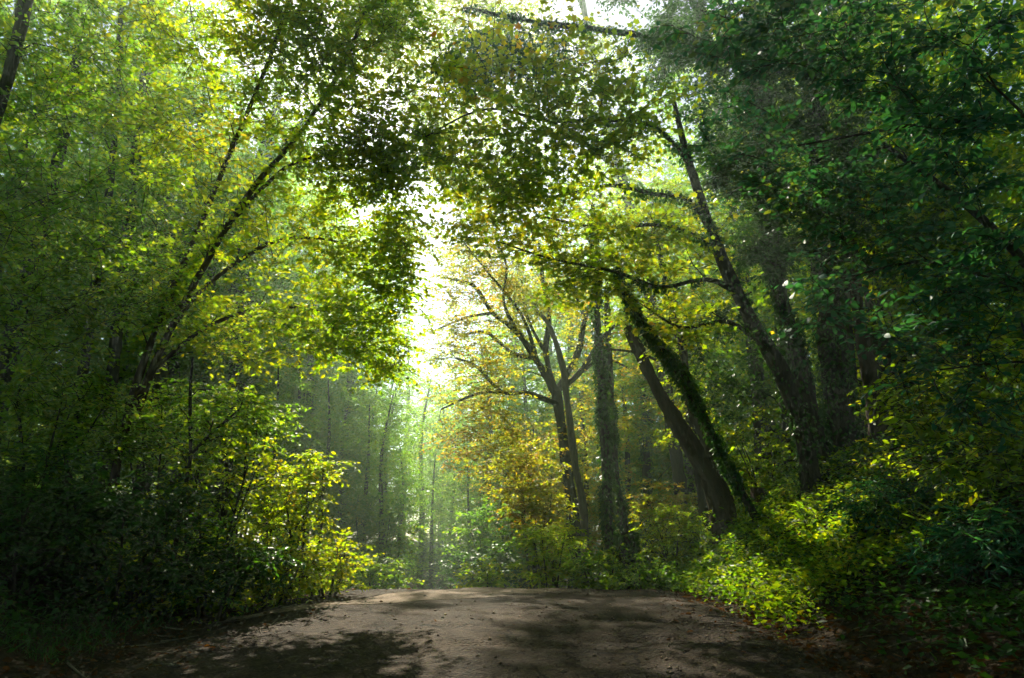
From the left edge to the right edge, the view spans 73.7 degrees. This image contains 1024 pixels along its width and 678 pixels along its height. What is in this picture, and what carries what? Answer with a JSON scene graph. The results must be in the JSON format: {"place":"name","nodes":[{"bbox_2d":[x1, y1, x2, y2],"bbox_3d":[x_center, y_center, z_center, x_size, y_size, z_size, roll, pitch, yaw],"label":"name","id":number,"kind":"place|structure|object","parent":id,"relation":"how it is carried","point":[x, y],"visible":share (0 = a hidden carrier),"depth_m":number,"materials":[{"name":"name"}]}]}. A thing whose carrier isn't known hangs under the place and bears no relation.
{"place":"outdoors","nodes":[
{"label":"outdoors","id":0,"kind":"place"},
{"bbox_2d":[0,440,1023,677],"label":"ground","id":1,"kind":"structure","parent":0,"point":[111,667],"depth_m":7.03,"materials":[{"name":"green plant"}]},
{"bbox_2d":[0,0,142,200],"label":"forest tree","id":2,"kind":"object","parent":1,"relation":"on","point":[29,123],"visible":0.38,"depth_m":10.46,"materials":[{"name":"green plant"}]},
{"bbox_2d":[0,27,150,458],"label":"forest tree","id":3,"kind":"object","parent":1,"relation":"on","point":[3,267],"visible":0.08,"depth_m":18.37,"materials":[{"name":"green plant"}]},
{"bbox_2d":[0,358,178,539],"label":"leafy shrub","id":4,"kind":"object","parent":1,"relation":"on","point":[31,408],"visible":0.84,"depth_m":9.49,"materials":[{"name":"green plant"}]},
{"bbox_2d":[0,436,184,613],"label":"bramble bush","id":5,"kind":"object","parent":1,"relation":"on","point":[40,503],"visible":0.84,"depth_m":7.82,"materials":[{"name":"green plant"}]},
{"bbox_2d":[0,0,191,466],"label":"forest tree","id":6,"kind":"object","parent":1,"relation":"on","point":[10,262],"visible":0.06,"depth_m":20.35,"materials":[{"name":"green plant"}]},
{"bbox_2d":[0,0,205,430],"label":"forest tree","id":7,"kind":"object","parent":1,"relation":"on","point":[56,164],"visible":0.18,"depth_m":16.14,"materials":[{"name":"green plant"}]},
{"bbox_2d":[0,0,221,492],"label":"slender tree","id":8,"kind":"object","parent":1,"relation":"on","point":[107,194],"visible":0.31,"depth_m":14.97,"materials":[{"name":"green plant"}]},
{"bbox_2d":[0,0,224,403],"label":"dark tree","id":9,"kind":"object","parent":1,"relation":"on","point":[15,50],"visible":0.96,"depth_m":10.05,"materials":[{"name":"green plant"}]},
{"bbox_2d":[0,581,246,666],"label":"grass","id":10,"kind":"structure","parent":1,"relation":"on","point":[97,630],"depth_m":7.03,"materials":[{"name":"green plant"}]},
{"bbox_2d":[0,468,253,616],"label":"bramble bush","id":11,"kind":"object","parent":1,"relation":"on","point":[121,512],"visible":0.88,"depth_m":8.16,"materials":[{"name":"green plant"}]},
{"bbox_2d":[17,150,240,492],"bbox_3d":[-12.124,0.099,21.557,6.153,12.831,6.522,9,-19,-27],"label":"forest tree","id":12,"kind":"object","parent":1,"relation":"on","point":[137,341],"visible":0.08,"depth_m":20.66,"materials":[{"name":"green plant"}]},
{"bbox_2d":[0,553,289,677],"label":"leaf litter","id":13,"kind":"object","parent":1,"relation":"on","point":[51,671],"visible":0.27,"depth_m":6.85,"materials":[{"name":"plant"}]},
{"bbox_2d":[55,380,265,547],"bbox_3d":[-5.887,2.067,11.370,3.158,3.073,3.013,7,-18,-23],"label":"leafy shrub","id":14,"kind":"object","parent":1,"relation":"on","point":[175,402],"visible":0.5,"depth_m":11.12,"materials":[{"name":"green plant"}]},
{"bbox_2d":[0,481,346,652],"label":"ivy carpet","id":15,"kind":"object","parent":1,"relation":"on","point":[31,605],"visible":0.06,"depth_m":7.62,"materials":[{"name":"green plant"}]},
{"bbox_2d":[46,39,314,506],"bbox_3d":[-9.433,-1.724,19.497,7.401,14.559,6.981,15,-22,-42],"label":"forest tree","id":16,"kind":"object","parent":1,"relation":"on","point":[162,376],"visible":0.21,"depth_m":19.08,"materials":[{"name":"green plant"}]},
{"bbox_2d":[74,0,291,497],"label":"slender tree","id":17,"kind":"object","parent":1,"relation":"on","point":[115,343],"visible":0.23,"depth_m":17.13,"materials":[{"name":"green plant"}]},
{"bbox_2d":[20,523,347,629],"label":"verge herbs","id":18,"kind":"object","parent":1,"relation":"on","point":[162,607],"visible":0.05,"depth_m":8.75,"materials":[{"name":"green plant"}]},
{"bbox_2d":[85,0,286,521],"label":"ivy clad tree","id":19,"kind":"object","parent":1,"relation":"on","point":[176,366],"visible":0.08,"depth_m":20.85,"materials":[{"name":"green plant"}]},
{"bbox_2d":[92,524,305,623],"bbox_3d":[-3.778,3.017,8.738,2.292,1.229,2.149,-9,-19,29],"label":"leafy shrub","id":20,"kind":"object","parent":1,"relation":"on","point":[227,571],"visible":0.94,"depth_m":8.54,"materials":[{"name":"green plant"}]},
{"bbox_2d":[115,357,288,610],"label":"young sapling","id":21,"kind":"object","parent":1,"relation":"on","point":[215,432],"visible":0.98,"depth_m":9.27,"materials":[{"name":"green plant"}]},
{"bbox_2d":[109,408,313,607],"bbox_3d":[-4.170,2.369,9.550,2.378,2.738,2.277,13,-21,-37],"label":"leafy shrub","id":22,"kind":"object","parent":1,"relation":"on","point":[218,475],"visible":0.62,"depth_m":9.58,"materials":[{"name":"green plant"}]},
{"bbox_2d":[103,75,358,525],"bbox_3d":[-9.801,-1.186,23.544,8.463,17.189,8.065,-7,-18,24],"label":"forest tree","id":23,"kind":"object","parent":1,"relation":"on","point":[242,378],"visible":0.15,"depth_m":22.93,"materials":[{"name":"green plant"}]},
{"bbox_2d":[104,49,378,528],"bbox_3d":[-8.937,-1.368,22.592,8.070,16.829,8.555,7,-18,-22],"label":"forest tree","id":24,"kind":"object","parent":1,"relation":"on","point":[232,370],"visible":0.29,"depth_m":21.66,"materials":[{"name":"green plant"}]},
{"bbox_2d":[183,383,311,554],"bbox_3d":[-4.434,2.437,11.747,1.893,3.474,2.627,-8,-18,25],"label":"leafy shrub","id":25,"kind":"object","parent":1,"relation":"on","point":[262,420],"visible":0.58,"depth_m":11.75,"materials":[{"name":"green plant"}]},
{"bbox_2d":[54,0,449,550],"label":"arching tree","id":26,"kind":"object","parent":1,"relation":"on","point":[392,241],"visible":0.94,"depth_m":11.06,"materials":[{"name":"green plant"}]},
{"bbox_2d":[211,531,342,612],"bbox_3d":[-3.414,3.395,9.819,2.003,1.213,1.938,0,-17,0],"label":"sunlit shrub","id":27,"kind":"object","parent":1,"relation":"on","point":[285,596],"visible":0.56,"depth_m":9.77,"materials":[{"name":"green plant"}]},
{"bbox_2d":[230,362,325,542],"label":"forest tree","id":28,"kind":"object","parent":1,"relation":"on","point":[278,400],"visible":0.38,"depth_m":19.11,"materials":[{"name":"green plant"}]},
{"bbox_2d":[211,453,351,601],"bbox_3d":[-3.502,2.972,10.435,1.934,2.374,1.763,-9,-19,26],"label":"sunlit shrub","id":29,"kind":"object","parent":1,"relation":"on","point":[294,519],"visible":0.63,"depth_m":10.37,"materials":[{"name":"green plant"}]},
{"bbox_2d":[251,333,352,544],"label":"forest tree","id":30,"kind":"object","parent":1,"relation":"on","point":[303,399],"visible":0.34,"depth_m":23.19,"materials":[{"name":"green plant"}]},
{"bbox_2d":[269,449,360,597],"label":"sunlit sapling","id":31,"kind":"object","parent":1,"relation":"on","point":[328,467],"visible":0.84,"depth_m":11.00,"materials":[{"name":"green plant"}]},
{"bbox_2d":[279,375,377,555],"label":"forest tree","id":32,"kind":"object","parent":1,"relation":"on","point":[328,416],"visible":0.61,"depth_m":21.31,"materials":[{"name":"green plant"}]},
{"bbox_2d":[239,203,421,555],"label":"forest tree","id":33,"kind":"object","parent":1,"relation":"on","point":[310,357],"visible":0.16,"depth_m":26.33,"materials":[{"name":"green plant"}]},
{"bbox_2d":[293,527,383,598],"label":"sunlit shrub","id":34,"kind":"object","parent":1,"relation":"on","point":[341,572],"visible":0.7,"depth_m":10.60,"materials":[{"name":"green plant"}]},
{"bbox_2d":[256,261,434,557],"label":"forest tree","id":35,"kind":"object","parent":1,"relation":"on","point":[406,364],"visible":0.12,"depth_m":28.09,"materials":[{"name":"green plant"}]},
{"bbox_2d":[298,373,396,555],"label":"forest tree","id":36,"kind":"object","parent":1,"relation":"on","point":[346,416],"visible":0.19,"depth_m":25.16,"materials":[{"name":"green plant"}]},
{"bbox_2d":[226,0,470,531],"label":"tall tree","id":37,"kind":"object","parent":1,"relation":"on","point":[388,52],"visible":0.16,"depth_m":25.23,"materials":[{"name":"green plant"}]},
{"bbox_2d":[326,398,414,588],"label":"forest tree","id":38,"kind":"object","parent":1,"relation":"on","point":[366,483],"visible":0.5,"depth_m":23.50,"materials":[{"name":"green plant"}]},
{"bbox_2d":[323,492,429,585],"bbox_3d":[-4.242,6.390,20.873,2.870,3.439,3.289,-6,-18,18],"label":"hazy bush","id":39,"kind":"object","parent":1,"relation":"on","point":[388,526],"visible":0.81,"depth_m":21.13,"materials":[{"name":"green plant"}]},
{"bbox_2d":[334,547,425,589],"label":"hazy bush","id":40,"kind":"object","parent":1,"relation":"on","point":[375,568],"visible":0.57,"depth_m":14.87,"materials":[{"name":"green plant"}]},
{"bbox_2d":[331,390,438,583],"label":"forest tree","id":41,"kind":"object","parent":1,"relation":"on","point":[382,446],"visible":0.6,"depth_m":23.26,"materials":[{"name":"green plant"}]},
{"bbox_2d":[358,440,441,588],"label":"forest tree","id":42,"kind":"object","parent":1,"relation":"on","point":[415,500],"visible":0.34,"depth_m":26.64,"materials":[{"name":"green plant"}]},
{"bbox_2d":[372,373,478,577],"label":"forest tree","id":43,"kind":"object","parent":1,"relation":"on","point":[431,390],"visible":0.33,"depth_m":35.50,"materials":[{"name":"green plant"}]},
{"bbox_2d":[395,451,470,588],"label":"forest tree","id":44,"kind":"object","parent":1,"relation":"on","point":[431,551],"visible":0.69,"depth_m":29.24,"materials":[{"name":"green plant"}]},
{"bbox_2d":[431,543,522,587],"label":"shady bush","id":45,"kind":"object","parent":1,"relation":"on","point":[498,557],"visible":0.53,"depth_m":21.62,"materials":[{"name":"green plant"}]},
{"bbox_2d":[448,555,510,587],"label":"leafy shrub","id":46,"kind":"object","parent":1,"relation":"on","point":[485,577],"visible":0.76,"depth_m":15.45,"materials":[{"name":"green plant"}]},
{"bbox_2d":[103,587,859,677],"bbox_3d":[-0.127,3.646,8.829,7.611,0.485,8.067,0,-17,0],"label":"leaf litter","id":47,"kind":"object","parent":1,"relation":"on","point":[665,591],"visible":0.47,"depth_m":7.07,"materials":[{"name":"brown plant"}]},
{"bbox_2d":[423,336,552,568],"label":"forest tree","id":48,"kind":"object","parent":1,"relation":"on","point":[490,431],"visible":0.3,"depth_m":33.35,"materials":[{"name":"green plant"}]},
{"bbox_2d":[442,494,534,574],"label":"hazy bush","id":49,"kind":"object","parent":1,"relation":"on","point":[481,516],"visible":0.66,"depth_m":23.77,"materials":[{"name":"green plant"}]},
{"bbox_2d":[66,581,925,677],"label":"fallen twigs","id":50,"kind":"object","parent":1,"relation":"on","point":[175,662],"visible":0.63,"depth_m":7.43,"materials":[{"name":"brown wood"}]},
{"bbox_2d":[436,209,603,587],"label":"forest tree","id":51,"kind":"object","parent":1,"relation":"on","point":[531,383],"visible":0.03,"depth_m":40.40,"materials":[{"name":"green plant"}]},
{"bbox_2d":[491,473,578,588],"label":"tree","id":52,"kind":"object","parent":1,"relation":"on","point":[548,496],"visible":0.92,"depth_m":20.23,"materials":[{"name":"green plant"}]},
{"bbox_2d":[477,416,592,588],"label":"forest tree","id":53,"kind":"object","parent":1,"relation":"on","point":[515,497],"visible":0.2,"depth_m":27.88,"materials":[{"name":"green plant"}]},
{"bbox_2d":[406,213,672,588],"bbox_3d":[0.941,2.258,23.285,9.474,13.439,6.220,3,-17,-10],"label":"autumn tree","id":54,"kind":"object","parent":1,"relation":"on","point":[555,400],"visible":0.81,"depth_m":22.92,"materials":[{"name":"yellow plant"}]},
{"bbox_2d":[397,0,693,556],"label":"tall tree","id":55,"kind":"object","parent":1,"relation":"on","point":[678,473],"visible":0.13,"depth_m":26.46,"materials":[{"name":"green plant"}]},
{"bbox_2d":[504,269,591,588],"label":"pale tree","id":56,"kind":"object","parent":1,"relation":"on","point":[582,503],"visible":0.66,"depth_m":20.73,"materials":[{"name":"brown plant"}]},
{"bbox_2d":[501,512,600,587],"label":"sunlit shrub","id":57,"kind":"object","parent":1,"relation":"on","point":[537,533],"visible":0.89,"depth_m":15.06,"materials":[{"name":"green plant"}]},
{"bbox_2d":[295,0,827,503],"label":"maple tree","id":58,"kind":"object","parent":1,"relation":"on","point":[505,202],"visible":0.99,"depth_m":11.47,"materials":[{"name":"green plant"}]},
{"bbox_2d":[468,206,658,546],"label":"forest tree","id":59,"kind":"object","parent":1,"relation":"on","point":[551,342],"visible":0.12,"depth_m":37.19,"materials":[{"name":"green plant"}]},
{"bbox_2d":[523,385,648,580],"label":"forest tree","id":60,"kind":"object","parent":1,"relation":"on","point":[590,525],"visible":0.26,"depth_m":27.35,"materials":[{"name":"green plant"}]},
{"bbox_2d":[544,546,648,589],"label":"leafy shrub","id":61,"kind":"object","parent":1,"relation":"on","point":[597,564],"visible":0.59,"depth_m":14.36,"materials":[{"name":"green plant"}]},
{"bbox_2d":[545,168,661,587],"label":"ivied tree","id":62,"kind":"object","parent":1,"relation":"on","point":[607,501],"visible":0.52,"depth_m":19.02,"materials":[{"name":"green plant"}]},
{"bbox_2d":[404,0,806,472],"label":"ivy hung tree","id":63,"kind":"object","parent":1,"relation":"on","point":[515,18],"visible":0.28,"depth_m":17.72,"materials":[{"name":"green plant"}]},
{"bbox_2d":[550,342,682,572],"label":"forest tree","id":64,"kind":"object","parent":1,"relation":"on","point":[627,454],"visible":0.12,"depth_m":28.93,"materials":[{"name":"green plant"}]},
{"bbox_2d":[514,138,742,557],"bbox_3d":[6.360,1.149,37.682,13.036,26.476,12.423,11,-20,-33],"label":"forest tree","id":65,"kind":"object","parent":1,"relation":"on","point":[611,299],"visible":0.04,"depth_m":37.23,"materials":[{"name":"green plant"}]},
{"bbox_2d":[575,198,701,532],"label":"ivied tree","id":66,"kind":"object","parent":1,"relation":"on","point":[621,512],"visible":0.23,"depth_m":20.95,"materials":[{"name":"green plant"}]},
{"bbox_2d":[595,543,689,591],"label":"leafy shrub","id":67,"kind":"object","parent":1,"relation":"on","point":[646,569],"visible":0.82,"depth_m":13.12,"materials":[{"name":"green plant"}]},
{"bbox_2d":[525,245,763,526],"bbox_3d":[2.612,0.886,13.797,4.701,6.057,2.312,0,-17,0],"label":"ivy draped tree","id":68,"kind":"object","parent":1,"relation":"on","point":[669,359],"visible":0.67,"depth_m":13.87,"materials":[{"name":"green plant"}]},
{"bbox_2d":[591,332,705,586],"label":"thin tree","id":69,"kind":"object","parent":1,"relation":"on","point":[646,473],"visible":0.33,"depth_m":26.69,"materials":[{"name":"green plant"}]},
{"bbox_2d":[623,479,697,562],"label":"tree","id":70,"kind":"object","parent":1,"relation":"on","point":[674,499],"visible":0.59,"depth_m":21.04,"materials":[{"name":"green plant"}]},
{"bbox_2d":[596,288,736,544],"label":"leaning tree","id":71,"kind":"object","parent":1,"relation":"on","point":[715,487],"visible":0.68,"depth_m":15.91,"materials":[{"name":"brown plant"}]},
{"bbox_2d":[586,169,760,541],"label":"field maple","id":72,"kind":"object","parent":1,"relation":"on","point":[702,505],"visible":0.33,"depth_m":19.23,"materials":[{"name":"green plant"}]},
{"bbox_2d":[582,243,771,539],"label":"forest tree","id":73,"kind":"object","parent":1,"relation":"on","point":[666,460],"visible":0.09,"depth_m":27.09,"materials":[{"name":"green plant"}]},
{"bbox_2d":[628,502,726,570],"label":"leafy shrub","id":74,"kind":"object","parent":1,"relation":"on","point":[657,533],"visible":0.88,"depth_m":15.42,"materials":[{"name":"green plant"}]},
{"bbox_2d":[586,174,772,504],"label":"forest tree","id":75,"kind":"object","parent":1,"relation":"on","point":[656,454],"visible":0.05,"depth_m":28.05,"materials":[{"name":"green plant"}]},
{"bbox_2d":[612,278,753,541],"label":"forest tree","id":76,"kind":"object","parent":1,"relation":"on","point":[688,471],"visible":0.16,"depth_m":25.37,"materials":[{"name":"green plant"}]},
{"bbox_2d":[599,0,826,484],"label":"forest tree","id":77,"kind":"object","parent":1,"relation":"on","point":[756,424],"visible":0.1,"depth_m":24.69,"materials":[{"name":"green plant"}]},
{"bbox_2d":[625,54,818,506],"bbox_3d":[10.783,-2.592,31.456,12.367,26.357,12.978,-16,-23,42],"label":"forest tree","id":78,"kind":"object","parent":1,"relation":"on","point":[767,302],"visible":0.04,"depth_m":30.42,"materials":[{"name":"green plant"}]},
{"bbox_2d":[627,0,866,473],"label":"dark ivied tree","id":79,"kind":"object","parent":1,"relation":"on","point":[761,248],"visible":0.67,"depth_m":14.17,"materials":[{"name":"green plant"}]},
{"bbox_2d":[713,403,798,502],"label":"leafy shrub","id":80,"kind":"object","parent":1,"relation":"on","point":[769,468],"visible":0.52,"depth_m":16.15,"materials":[{"name":"green plant"}]},
{"bbox_2d":[732,123,937,437],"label":"forest tree","id":81,"kind":"object","parent":1,"relation":"on","point":[865,427],"visible":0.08,"depth_m":20.03,"materials":[{"name":"green plant"}]},
{"bbox_2d":[649,0,1023,284],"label":"ash tree","id":82,"kind":"object","parent":1,"relation":"on","point":[903,110],"visible":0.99,"depth_m":7.02,"materials":[{"name":"green plant"}]},
{"bbox_2d":[649,427,1023,639],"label":"bank herbs","id":83,"kind":"object","parent":1,"relation":"on","point":[844,582],"visible":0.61,"depth_m":9.67,"materials":[{"name":"green plant"}]},
{"bbox_2d":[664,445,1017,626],"bbox_3d":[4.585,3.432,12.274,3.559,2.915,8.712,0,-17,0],"label":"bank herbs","id":84,"kind":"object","parent":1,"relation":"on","point":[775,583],"visible":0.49,"depth_m":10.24,"materials":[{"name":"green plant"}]},
{"bbox_2d":[666,83,1023,371],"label":"linden tree","id":85,"kind":"object","parent":1,"relation":"on","point":[862,180],"visible":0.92,"depth_m":9.06,"materials":[{"name":"green plant"}]},
{"bbox_2d":[724,0,966,463],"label":"dark ivied tree","id":86,"kind":"object","parent":1,"relation":"on","point":[835,379],"visible":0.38,"depth_m":14.51,"materials":[{"name":"green plant"}]},
{"bbox_2d":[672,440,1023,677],"bbox_3d":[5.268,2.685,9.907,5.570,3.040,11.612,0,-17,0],"label":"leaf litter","id":87,"kind":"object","parent":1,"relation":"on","point":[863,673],"visible":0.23,"depth_m":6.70,"materials":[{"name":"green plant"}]},
{"bbox_2d":[674,422,1023,677],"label":"ivy carpet","id":88,"kind":"object","parent":1,"relation":"on","point":[1008,648],"visible":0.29,"depth_m":7.52,"materials":[{"name":"green plant"}]},
{"bbox_2d":[795,169,924,445],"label":"thin tree","id":89,"kind":"object","parent":1,"relation":"on","point":[850,329],"visible":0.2,"depth_m":15.28,"materials":[{"name":"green plant"}]},
{"bbox_2d":[713,8,1023,433],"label":"forest tree","id":90,"kind":"object","parent":1,"relation":"on","point":[804,260],"visible":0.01,"depth_m":20.93,"materials":[{"name":"green plant"}]},
{"bbox_2d":[714,0,1023,439],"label":"forest tree","id":91,"kind":"object","parent":1,"relation":"on","point":[878,304],"visible":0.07,"depth_m":17.35,"materials":[{"name":"green plant"}]},
{"bbox_2d":[787,0,960,440],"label":"bare trunked tree","id":92,"kind":"object","parent":1,"relation":"on","point":[868,369],"visible":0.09,"depth_m":15.36,"materials":[{"name":"green plant"}]},
{"bbox_2d":[770,0,1023,426],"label":"forest tree","id":93,"kind":"object","parent":1,"relation":"on","point":[944,217],"visible":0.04,"depth_m":18.04,"materials":[{"name":"green plant"}]},
{"bbox_2d":[812,465,990,538],"bbox_3d":[5.553,2.376,9.208,2.871,1.399,2.390,0,-17,0],"label":"laurel bush","id":94,"kind":"object","parent":1,"relation":"on","point":[881,492],"visible":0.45,"depth_m":9.02,"materials":[{"name":"green plant"}]},
{"bbox_2d":[831,0,1023,347],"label":"forest tree","id":95,"kind":"object","parent":1,"relation":"on","point":[1013,71],"visible":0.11,"depth_m":17.71,"materials":[{"name":"green plant"}]},
{"bbox_2d":[833,9,1023,432],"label":"forest tree","id":96,"kind":"object","parent":1,"relation":"on","point":[958,210],"visible":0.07,"depth_m":19.26,"materials":[{"name":"green plant"}]},
{"bbox_2d":[840,229,1023,452],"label":"elder shrub","id":97,"kind":"object","parent":1,"relation":"on","point":[926,365],"visible":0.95,"depth_m":6.86,"materials":[{"name":"green plant"}]},
{"bbox_2d":[847,316,1023,523],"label":"hazel shrub","id":98,"kind":"object","parent":1,"relation":"on","point":[1003,460],"visible":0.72,"depth_m":8.03,"materials":[{"name":"green plant"}]},
{"bbox_2d":[864,0,1023,309],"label":"forest tree","id":99,"kind":"object","parent":1,"relation":"on","point":[1008,156],"visible":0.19,"depth_m":16.06,"materials":[{"name":"green plant"}]},
{"bbox_2d":[886,0,1023,320],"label":"forest tree","id":100,"kind":"object","parent":1,"relation":"on","point":[966,39],"visible":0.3,"depth_m":12.85,"materials":[{"name":"green plant"}]},
{"bbox_2d":[887,496,1023,598],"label":"laurel bush","id":101,"kind":"object","parent":1,"relation":"on","point":[984,552],"visible":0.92,"depth_m":6.93,"materials":[{"name":"green plant"}]},
{"bbox_2d":[0,0,1023,540],"label":"sky","id":102,"kind":"structure","parent":0,"point":[621,19],"materials":[{"name":"white"}]},
{"bbox_2d":[37,566,1020,677],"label":"road","id":103,"kind":"structure","parent":0,"point":[398,653],"depth_m":6.84,"materials":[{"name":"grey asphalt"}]},
{"bbox_2d":[224,587,565,620],"bbox_3d":[-0.575,4.370,11.479,2.658,0.318,8.377,-7,-18,24],"label":"road patch","id":104,"kind":"object","parent":103,"relation":"on","point":[465,593],"visible":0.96,"depth_m":10.27,"materials":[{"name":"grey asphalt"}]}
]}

